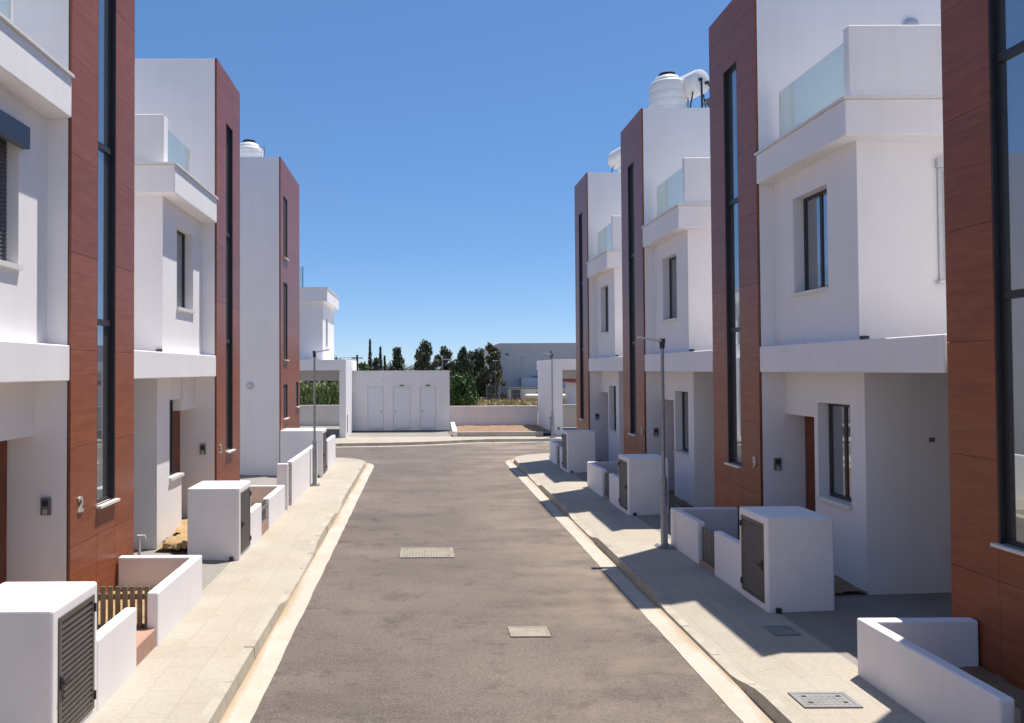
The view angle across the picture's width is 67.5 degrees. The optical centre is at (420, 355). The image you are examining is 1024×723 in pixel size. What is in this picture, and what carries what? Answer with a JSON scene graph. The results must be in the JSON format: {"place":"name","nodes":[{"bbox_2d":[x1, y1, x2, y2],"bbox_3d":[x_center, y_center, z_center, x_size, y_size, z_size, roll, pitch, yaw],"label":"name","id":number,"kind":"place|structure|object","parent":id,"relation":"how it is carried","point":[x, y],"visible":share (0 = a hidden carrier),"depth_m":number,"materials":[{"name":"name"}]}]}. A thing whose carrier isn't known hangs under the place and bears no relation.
{"place":"outdoors","nodes":[
{"label":"outdoors","id":0,"kind":"place"},
{"bbox_2d":[98,588,151,629],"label":"soil","id":1,"kind":"structure","parent":0,"point":[143,590],"depth_m":9.88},
{"bbox_2d":[157,531,186,548],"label":"soil","id":2,"kind":"structure","parent":0,"point":[181,538],"depth_m":13.74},
{"bbox_2d":[173,518,186,533],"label":"soil","id":3,"kind":"structure","parent":0,"point":[182,527],"depth_m":14.85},
{"bbox_2d":[134,475,276,590],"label":"driveway","id":4,"kind":"structure","parent":0,"point":[212,570],"depth_m":13.37,"materials":[{"name":"concrete"}]},
{"bbox_2d":[88,458,361,722],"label":"pavement","id":5,"kind":"structure","parent":0,"point":[184,666],"depth_m":9.78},
{"bbox_2d":[0,581,96,722],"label":"utility cabinet","id":6,"kind":"object","parent":5,"relation":"on","point":[48,652],"visible":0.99,"depth_m":6.46,"materials":[{"name":"paint"}]},
{"bbox_2d":[187,481,250,560],"bbox_3d":[-3.538,2.983,13.468,0.955,1.370,0.950,0,-1,0],"label":"utility cabinet","id":7,"kind":"object","parent":5,"relation":"on","point":[218,520],"visible":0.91,"depth_m":13.05,"materials":[{"name":"paint"}]},
{"bbox_2d":[280,428,326,477],"bbox_3d":[-3.607,3.091,23.618,1.355,1.560,1.050,0,-1,0],"label":"utility cabinet","id":8,"kind":"object","parent":5,"relation":"on","point":[294,442],"visible":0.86,"depth_m":23.15,"materials":[{"name":"paint"}]},
{"bbox_2d":[310,349,329,485],"bbox_3d":[-2.861,1.766,21.569,0.580,3.860,0.280,0,-1,0],"label":"street lamp","id":9,"kind":"object","parent":5,"relation":"on","point":[314,463],"visible":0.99,"depth_m":21.54,"materials":[{"name":"metal"}]},
{"bbox_2d":[300,426,450,436],"bbox_3d":[-19.229,4.327,48.575,41.500,0.001,22.700,0,-1,0],"label":"apron","id":10,"kind":"object","parent":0,"point":[332,430],"visible":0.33,"depth_m":39.10,"materials":[{"name":"concrete"}]},
{"bbox_2d":[299,266,356,437],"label":"house","id":11,"kind":"structure","parent":10,"relation":"on","point":[319,306],"depth_m":37.93,"materials":[{"name":"white paint"}]},
{"bbox_2d":[352,370,449,431],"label":"service building","id":12,"kind":"structure","parent":0,"point":[399,401],"depth_m":40.47,"materials":[{"name":"white paint"}]},
{"bbox_2d":[368,387,383,430],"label":"door","id":13,"kind":"structure","parent":12,"relation":"in","point":[375,394],"depth_m":40.47,"materials":[{"name":"paint"}]},
{"bbox_2d":[393,387,409,429],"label":"door","id":14,"kind":"structure","parent":12,"relation":"in","point":[401,395],"depth_m":40.47,"materials":[{"name":"paint"}]},
{"bbox_2d":[420,387,435,429],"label":"door","id":15,"kind":"structure","parent":12,"relation":"in","point":[427,394],"depth_m":40.47,"materials":[{"name":"paint"}]},
{"bbox_2d":[135,0,731,370],"label":"sky","id":16,"kind":"structure","parent":0,"point":[437,152],"materials":[{"name":"blue"}]},
{"bbox_2d":[327,436,561,442],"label":"pavement","id":17,"kind":"structure","parent":0,"point":[380,439],"depth_m":36.04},
{"bbox_2d":[451,422,550,436],"bbox_3d":[4.059,3.783,39.912,4.920,0.500,5.560,0,-1,0],"label":"planter","id":18,"kind":"object","parent":17,"relation":"on","point":[494,430],"visible":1,"depth_m":38.68,"materials":[{"name":"concrete"}]},
{"bbox_2d":[543,353,555,437],"bbox_3d":[6.140,1.918,36.168,0.580,4.050,0.280,0,-1,0],"label":"street lamp","id":19,"kind":"object","parent":17,"relation":"on","point":[552,423],"visible":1,"depth_m":36.13,"materials":[{"name":"metal"}]},
{"bbox_2d":[250,442,742,722],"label":"road","id":20,"kind":"structure","parent":0,"point":[383,632],"depth_m":10.17,"materials":[{"name":"asphalt"}]},
{"bbox_2d":[219,462,373,722],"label":"gutter","id":21,"kind":"object","parent":20,"relation":"on","point":[246,700],"visible":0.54,"depth_m":9.99,"materials":[{"name":"concrete"}]},
{"bbox_2d":[400,547,454,557],"bbox_3d":[0.123,3.671,14.104,0.990,0.014,0.750,0,-1,0],"label":"manhole cover","id":22,"kind":"object","parent":20,"relation":"on","point":[440,552],"visible":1,"depth_m":14.08,"materials":[{"name":"metal"}]},
{"bbox_2d":[344,442,527,446],"bbox_3d":[3.009,4.071,34.727,86.041,0.006,1.787,0,-1,-2],"label":"gutter","id":23,"kind":"object","parent":20,"relation":"on","point":[436,444],"visible":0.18,"depth_m":34.60,"materials":[{"name":"concrete"}]},
{"bbox_2d":[507,626,550,636],"bbox_3d":[1.403,3.580,9.815,0.510,0.012,0.370,0,-1,0],"label":"manhole cover","id":24,"kind":"object","parent":20,"relation":"on","point":[528,631],"visible":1,"depth_m":9.81,"materials":[{"name":"concrete"}]},
{"bbox_2d":[505,459,774,722],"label":"gutter","id":25,"kind":"object","parent":20,"relation":"on","point":[742,705],"visible":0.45,"depth_m":9.94,"materials":[{"name":"concrete"}]},
{"bbox_2d":[514,453,804,722],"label":"kerb","id":26,"kind":"structure","parent":20,"relation":"on","point":[773,707],"depth_m":10.21,"materials":[{"name":"concrete"}]},
{"bbox_2d":[671,507,737,563],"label":"garden wall","id":27,"kind":"structure","parent":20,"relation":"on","point":[688,524],"depth_m":13.84,"materials":[{"name":"paint"}]},
{"bbox_2d":[699,559,714,573],"bbox_3d":[4.883,3.513,12.332,0.450,0.220,0.670,0,-1,0],"label":"step","id":28,"kind":"object","parent":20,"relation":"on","point":[710,568],"visible":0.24,"depth_m":12.33,"materials":[{"name":"concrete"}]},
{"bbox_2d":[714,531,739,591],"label":"garden wall","id":29,"kind":"structure","parent":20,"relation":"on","point":[727,556],"depth_m":11.47,"materials":[{"name":"paint"}]},
{"bbox_2d":[702,527,714,568],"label":"garden gate","id":30,"kind":"structure","parent":29,"relation":"attached to","point":[708,546],"depth_m":12.36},
{"bbox_2d":[857,617,1014,722],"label":"garden wall","id":31,"kind":"structure","parent":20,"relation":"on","point":[913,665],"depth_m":7.32,"materials":[{"name":"paint"}]},
{"bbox_2d":[543,427,576,435],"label":"apron","id":32,"kind":"object","parent":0,"point":[564,428],"visible":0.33,"depth_m":41.21,"materials":[{"name":"concrete"}]},
{"bbox_2d":[537,359,575,434],"bbox_3d":[13.601,2.170,40.353,14.059,3.860,5.620,0,-1,0],"label":"carport","id":33,"kind":"object","parent":32,"relation":"on","point":[564,369],"visible":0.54,"depth_m":38.70,"materials":[{"name":"white paint"}]},
{"bbox_2d":[563,404,576,426],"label":"boundary wall","id":34,"kind":"structure","parent":0,"point":[569,416],"depth_m":43.54,"materials":[{"name":"white paint"}]},
{"bbox_2d":[668,490,703,506],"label":"soil","id":35,"kind":"structure","parent":0,"point":[674,501],"depth_m":18.07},
{"bbox_2d":[517,454,925,722],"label":"pavement","id":36,"kind":"structure","parent":0,"point":[725,620],"depth_m":9.79,"materials":[{"name":"concrete"}]},
{"bbox_2d":[550,440,561,464],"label":"garden wall","id":37,"kind":"structure","parent":36,"relation":"on","point":[555,445],"depth_m":26.42,"materials":[{"name":"paint"}]},
{"bbox_2d":[562,430,595,472],"bbox_3d":[5.058,3.137,24.342,0.955,1.410,0.900,0,-1,0],"label":"utility cabinet","id":38,"kind":"object","parent":36,"relation":"on","point":[578,450],"visible":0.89,"depth_m":23.95,"materials":[{"name":"paint"}]},
{"bbox_2d":[587,461,618,496],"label":"garden wall","id":39,"kind":"structure","parent":36,"relation":"on","point":[596,471],"depth_m":20.43,"materials":[{"name":"paint"}]},
{"bbox_2d":[609,473,618,507],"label":"garden wall","id":40,"kind":"structure","parent":36,"relation":"on","point":[613,488],"depth_m":18.24,"materials":[{"name":"paint"}]},
{"bbox_2d":[605,473,608,496],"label":"garden gate","id":41,"kind":"structure","parent":40,"relation":"attached to","point":[606,484],"depth_m":19.06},
{"bbox_2d":[618,454,668,515],"bbox_3d":[5.058,3.001,17.293,0.955,1.400,0.900,0,-1,0],"label":"utility cabinet","id":42,"kind":"object","parent":36,"relation":"on","point":[640,475],"visible":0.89,"depth_m":16.90,"materials":[{"name":"paint"}]},
{"bbox_2d":[637,336,674,548],"bbox_3d":[4.298,1.581,13.891,0.580,3.850,0.280,0,-1,0],"label":"street lamp","id":43,"kind":"object","parent":36,"relation":"on","point":[664,544],"visible":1,"depth_m":13.86,"materials":[{"name":"metal"}]},
{"bbox_2d":[763,626,800,634],"bbox_3d":[4.477,3.410,9.393,0.320,0.012,0.320,0,-1,0],"label":"manhole cover","id":44,"kind":"object","parent":36,"relation":"on","point":[781,630],"visible":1,"depth_m":9.38,"materials":[{"name":"metal"}]},
{"bbox_2d":[739,506,834,613],"bbox_3d":[5.057,2.876,10.549,0.955,1.380,0.950,0,-1,0],"label":"utility cabinet","id":45,"kind":"object","parent":36,"relation":"on","point":[786,558],"visible":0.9,"depth_m":10.13,"materials":[{"name":"paint"}]},
{"bbox_2d":[788,692,862,707],"bbox_3d":[3.957,3.372,7.424,0.560,0.014,0.340,0,-1,0],"label":"manhole cover","id":46,"kind":"object","parent":36,"relation":"on","point":[824,699],"visible":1,"depth_m":7.40,"materials":[{"name":"metal"}]},
{"bbox_2d":[1015,707,1023,722],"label":"garden gate","id":47,"kind":"structure","parent":36,"relation":"on","point":[1019,718],"depth_m":5.95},
{"bbox_2d":[573,472,951,666],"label":"driveway","id":48,"kind":"structure","parent":0,"point":[835,630],"depth_m":9.99,"materials":[{"name":"concrete"}]},
{"bbox_2d":[834,575,865,592],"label":"soil","id":49,"kind":"structure","parent":0,"point":[841,585],"depth_m":10.97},
{"bbox_2d":[959,666,1023,717],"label":"soil","id":50,"kind":"structure","parent":0,"point":[999,683],"depth_m":7.51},
{"label":"ground","id":51,"kind":"structure","parent":0,"visible":0},
{"bbox_2d":[0,0,134,601],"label":"row house","id":52,"kind":"structure","parent":51,"relation":"on","point":[67,118],"depth_m":9.41,"materials":[{"name":"white paint"}]},
{"bbox_2d":[0,440,6,583],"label":"door","id":53,"kind":"structure","parent":52,"relation":"in","point":[3,444],"depth_m":9.22,"materials":[{"name":"brown wood"}]},
{"bbox_2d":[0,139,23,270],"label":"window","id":54,"kind":"structure","parent":52,"relation":"in","point":[3,263],"depth_m":8.53,"materials":[{"name":"metal"}]},
{"bbox_2d":[96,0,119,508],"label":"window","id":55,"kind":"structure","parent":52,"relation":"in","point":[105,442],"depth_m":10.63,"materials":[{"name":"glass"}]},
{"bbox_2d":[97,608,135,710],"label":"garden wall","id":56,"kind":"structure","parent":51,"relation":"on","point":[116,652],"depth_m":7.72,"materials":[{"name":"paint"}]},
{"bbox_2d":[136,629,155,666],"bbox_3d":[-3.358,3.410,8.629,0.450,0.360,0.700,0,-1,0],"label":"step","id":57,"kind":"object","parent":51,"relation":"on","point":[145,642],"visible":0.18,"depth_m":8.71,"materials":[{"name":"tile"}]},
{"bbox_2d":[118,555,201,645],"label":"garden wall","id":58,"kind":"structure","parent":51,"relation":"on","point":[174,594],"depth_m":10.31,"materials":[{"name":"paint"}]},
{"bbox_2d":[97,586,149,629],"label":"garden gate","id":59,"kind":"structure","parent":58,"relation":"attached to","point":[117,596],"depth_m":9.03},
{"bbox_2d":[134,58,239,549],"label":"row house","id":60,"kind":"structure","parent":51,"relation":"on","point":[187,286],"depth_m":15.71,"materials":[{"name":"white paint"}]},
{"bbox_2d":[171,411,179,473],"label":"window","id":61,"kind":"structure","parent":60,"relation":"in","point":[176,414],"depth_m":15.76,"materials":[{"name":"brown wood"}]},
{"bbox_2d":[169,400,183,480],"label":"window","id":62,"kind":"structure","parent":60,"relation":"in","point":[173,476],"depth_m":15.01,"materials":[{"name":"metal"}]},
{"bbox_2d":[176,230,195,313],"bbox_3d":[-4.703,-1.659,14.897,0.270,1.620,1.080,0,-1,0],"label":"window","id":63,"kind":"structure","parent":60,"relation":"in","point":[180,236],"depth_m":15.22,"materials":[{"name":"glass"}]},
{"bbox_2d":[226,123,235,452],"bbox_3d":[-4.343,-1.508,17.144,0.190,7.375,0.640,0,-1,0],"label":"window","id":64,"kind":"structure","parent":60,"relation":"in","point":[229,132],"depth_m":17.39,"materials":[{"name":"glass"}]},
{"bbox_2d":[251,503,261,546],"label":"garden wall","id":65,"kind":"structure","parent":51,"relation":"on","point":[256,522],"depth_m":14.46,"materials":[{"name":"paint"}]},
{"bbox_2d":[261,499,267,523],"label":"garden gate","id":66,"kind":"structure","parent":65,"relation":"attached to","point":[264,507],"depth_m":15.34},
{"bbox_2d":[251,485,284,528],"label":"garden wall","id":67,"kind":"structure","parent":51,"relation":"on","point":[273,496],"depth_m":16.88,"materials":[{"name":"paint"}]},
{"bbox_2d":[239,157,299,474],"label":"row house","id":68,"kind":"structure","parent":51,"relation":"on","point":[269,359],"depth_m":23.47,"materials":[{"name":"white paint"}]},
{"bbox_2d":[240,139,264,156],"bbox_3d":[-5.653,-6.605,25.038,0.917,0.965,0.917,0,-1,-31],"label":"water tank","id":69,"kind":"object","parent":68,"relation":"on","point":[250,148],"visible":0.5,"depth_m":24.70,"materials":[{"name":"white plastic"}]},
{"bbox_2d":[283,282,289,360],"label":"window","id":70,"kind":"structure","parent":68,"relation":"in","point":[283,282],"depth_m":24.58,"materials":[{"name":"metal"}]},
{"bbox_2d":[196,457,364,722],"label":"kerb","id":71,"kind":"structure","parent":51,"relation":"on","point":[215,709],"depth_m":9.38,"materials":[{"name":"concrete"}]},
{"bbox_2d":[277,463,288,509],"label":"garden wall","id":72,"kind":"structure","parent":51,"relation":"on","point":[282,473],"depth_m":17.81,"materials":[{"name":"paint"}]},
{"bbox_2d":[287,445,311,504],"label":"garden wall","id":73,"kind":"structure","parent":51,"relation":"on","point":[300,475],"depth_m":19.69,"materials":[{"name":"paint"}]},
{"bbox_2d":[300,381,338,404],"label":"hedge","id":74,"kind":"object","parent":51,"relation":"on","point":[333,389],"visible":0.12,"depth_m":51.59,"materials":[{"name":"green plant"}]},
{"bbox_2d":[300,405,338,425],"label":"boundary wall","id":75,"kind":"structure","parent":51,"relation":"on","point":[327,415],"depth_m":44.94,"materials":[{"name":"white paint"}]},
{"bbox_2d":[300,356,344,404],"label":"tree","id":76,"kind":"object","parent":51,"relation":"on","point":[336,358],"visible":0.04,"depth_m":56.93,"materials":[{"name":"green plant"}]},
{"bbox_2d":[327,435,335,470],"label":"garden wall","id":77,"kind":"structure","parent":51,"relation":"on","point":[331,454],"depth_m":25.70,"materials":[{"name":"paint"}]},
{"bbox_2d":[358,361,369,370],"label":"tree","id":78,"kind":"object","parent":51,"relation":"on","point":[363,366],"visible":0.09,"depth_m":74.84,"materials":[{"name":"green plant"}]},
{"bbox_2d":[368,338,372,370],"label":"cypress tree","id":79,"kind":"object","parent":51,"relation":"on","point":[370,361],"visible":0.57,"depth_m":91.92,"materials":[{"name":"green plant"}]},
{"bbox_2d":[372,356,380,370],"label":"tree","id":80,"kind":"object","parent":51,"relation":"on","point":[375,363],"visible":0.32,"depth_m":89.80,"materials":[{"name":"green plant"}]},
{"bbox_2d":[388,346,405,370],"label":"conifer tree","id":81,"kind":"object","parent":51,"relation":"on","point":[397,360],"visible":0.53,"depth_m":89.72,"materials":[{"name":"green plant"}]},
{"bbox_2d":[413,339,439,369],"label":"tree","id":82,"kind":"object","parent":51,"relation":"on","point":[423,355],"visible":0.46,"depth_m":85.49,"materials":[{"name":"green plant"}]},
{"bbox_2d":[431,345,453,374],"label":"tree","id":83,"kind":"object","parent":51,"relation":"on","point":[445,353],"visible":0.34,"depth_m":89.68,"materials":[{"name":"green plant"}]},
{"bbox_2d":[335,438,561,446],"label":"kerb","id":84,"kind":"structure","parent":51,"relation":"on","point":[438,442],"depth_m":34.81,"materials":[{"name":"concrete"}]},
{"bbox_2d":[449,345,475,386],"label":"tree","id":85,"kind":"object","parent":51,"relation":"on","point":[464,364],"visible":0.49,"depth_m":83.73,"materials":[{"name":"green plant"}]},
{"bbox_2d":[450,372,477,405],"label":"tree","id":86,"kind":"object","parent":51,"relation":"on","point":[461,385],"visible":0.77,"depth_m":60.94,"materials":[{"name":"green plant"}]},
{"bbox_2d":[470,347,489,399],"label":"tree","id":87,"kind":"object","parent":51,"relation":"on","point":[477,357],"visible":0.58,"depth_m":85.60,"materials":[{"name":"green plant"}]},
{"bbox_2d":[478,342,506,398],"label":"tree","id":88,"kind":"object","parent":51,"relation":"on","point":[495,354],"visible":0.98,"depth_m":83.77,"materials":[{"name":"green plant"}]},
{"bbox_2d":[450,406,537,430],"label":"boundary wall","id":89,"kind":"structure","parent":51,"relation":"on","point":[491,415],"depth_m":42.74,"materials":[{"name":"white paint"}]},
{"bbox_2d":[472,397,565,405],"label":"dry grass","id":90,"kind":"structure","parent":51,"relation":"on","point":[504,402],"depth_m":69.84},
{"bbox_2d":[480,343,575,397],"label":"warehouse","id":91,"kind":"structure","parent":51,"relation":"on","point":[510,360],"depth_m":88.01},
{"bbox_2d":[506,387,564,399],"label":"annex","id":92,"kind":"object","parent":51,"relation":"on","point":[515,393],"visible":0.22,"depth_m":84.52,"materials":[{"name":"white paint"}]},
{"bbox_2d":[511,390,520,399],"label":"door","id":93,"kind":"structure","parent":92,"relation":"in","point":[515,394],"depth_m":84.50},
{"bbox_2d":[524,394,565,401],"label":"storage tank","id":94,"kind":"object","parent":51,"relation":"on","point":[532,396],"visible":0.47,"depth_m":75.67,"materials":[{"name":"beige paint"}]},
{"bbox_2d":[563,379,575,403],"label":"canopy","id":95,"kind":"object","parent":51,"relation":"on","point":[570,389],"visible":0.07,"depth_m":63.46,"materials":[{"name":"white paint"}]},
{"bbox_2d":[574,172,624,460],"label":"row house","id":96,"kind":"structure","parent":51,"relation":"on","point":[599,323],"depth_m":26.43,"materials":[{"name":"white paint"}]},
{"bbox_2d":[578,212,583,419],"bbox_3d":[5.868,-1.414,27.543,0.190,7.500,0.640,0,-1,0],"label":"window","id":97,"kind":"structure","parent":96,"relation":"in","point":[580,215],"depth_m":27.80,"materials":[{"name":"glass"}]},
{"bbox_2d":[599,287,608,334],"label":"window","id":98,"kind":"structure","parent":96,"relation":"in","point":[607,319],"depth_m":25.69,"materials":[{"name":"glass"}]},
{"bbox_2d":[608,386,615,433],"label":"window","id":99,"kind":"structure","parent":96,"relation":"in","point":[612,431],"depth_m":25.28,"materials":[{"name":"glass"}]},
{"bbox_2d":[607,147,620,171],"bbox_3d":[8.264,-7.025,28.126,2.413,1.300,1.288,0,-1,-14],"label":"solar water heater","id":100,"kind":"object","parent":96,"relation":"on","point":[614,159],"visible":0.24,"depth_m":27.97,"materials":[{"name":"white plastic"}]},
{"bbox_2d":[621,108,714,506],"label":"row house","id":101,"kind":"structure","parent":51,"relation":"on","point":[666,228],"depth_m":19.66,"materials":[{"name":"white paint"}]},
{"bbox_2d":[628,161,636,435],"bbox_3d":[5.867,-1.546,20.945,0.190,7.500,0.640,0,-1,0],"label":"window","id":102,"kind":"structure","parent":101,"relation":"in","point":[631,167],"depth_m":21.17,"materials":[{"name":"glass"}]},
{"bbox_2d":[649,71,688,107],"bbox_3d":[6.964,-7.221,21.398,0.977,1.465,0.977,1,-2,-40],"label":"water tank","id":103,"kind":"object","parent":101,"relation":"on","point":[666,89],"visible":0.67,"depth_m":21.00,"materials":[{"name":"white plastic"}]},
{"bbox_2d":[661,256,676,322],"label":"window","id":104,"kind":"structure","parent":101,"relation":"in","point":[672,261],"depth_m":18.99,"materials":[{"name":"glass"}]},
{"bbox_2d":[673,391,688,456],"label":"window","id":105,"kind":"structure","parent":101,"relation":"in","point":[685,436],"depth_m":18.60,"materials":[{"name":"metal"}]},
{"bbox_2d":[680,69,709,107],"bbox_3d":[8.315,-7.190,21.685,2.414,1.409,1.288,0,-1,-24],"label":"solar water heater","id":106,"kind":"object","parent":101,"relation":"on","point":[696,83],"visible":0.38,"depth_m":20.90,"materials":[{"name":"white plastic"}]},
{"bbox_2d":[709,0,951,594],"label":"row house","id":107,"kind":"structure","parent":51,"relation":"on","point":[830,372],"depth_m":11.46,"materials":[{"name":"white paint"}]},
{"bbox_2d":[723,61,741,467],"bbox_3d":[5.867,-1.681,14.206,0.190,7.500,0.640,0,-1,0],"label":"window","id":108,"kind":"structure","parent":107,"relation":"in","point":[730,79],"depth_m":14.39,"materials":[{"name":"glass"}]},
{"bbox_2d":[791,189,828,296],"bbox_3d":[6.226,-1.772,11.957,0.270,1.620,1.080,0,-1,0],"label":"window","id":109,"kind":"structure","parent":107,"relation":"in","point":[814,206],"depth_m":12.13,"materials":[{"name":"glass"}]},
{"bbox_2d":[805,416,815,511],"bbox_3d":[6.654,2.214,12.593,0.045,2.390,0.910,0,-1,0],"label":"door","id":110,"kind":"structure","parent":107,"relation":"in","point":[809,421],"depth_m":12.89,"materials":[{"name":"brown wood"}]},
{"bbox_2d":[815,403,851,509],"bbox_3d":[6.393,1.505,11.567,0.270,1.530,0.950,0,-1,0],"label":"window","id":111,"kind":"structure","parent":107,"relation":"in","point":[839,414],"depth_m":11.73,"materials":[{"name":"glass"}]},
{"bbox_2d":[935,158,945,283],"bbox_3d":[7.751,-1.877,10.598,1.060,1.760,0.099,0,-1,0],"label":"window","id":112,"kind":"structure","parent":107,"relation":"in","point":[939,162],"depth_m":10.63,"materials":[{"name":"metal"}]},
{"bbox_2d":[940,0,1023,689],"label":"row house","id":113,"kind":"structure","parent":51,"relation":"on","point":[982,47],"depth_m":7.83,"materials":[{"name":"brown paint"}]},
{"bbox_2d":[988,0,1023,555],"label":"window","id":114,"kind":"structure","parent":113,"relation":"in","point":[1006,17],"depth_m":7.64,"materials":[{"name":"glass"}]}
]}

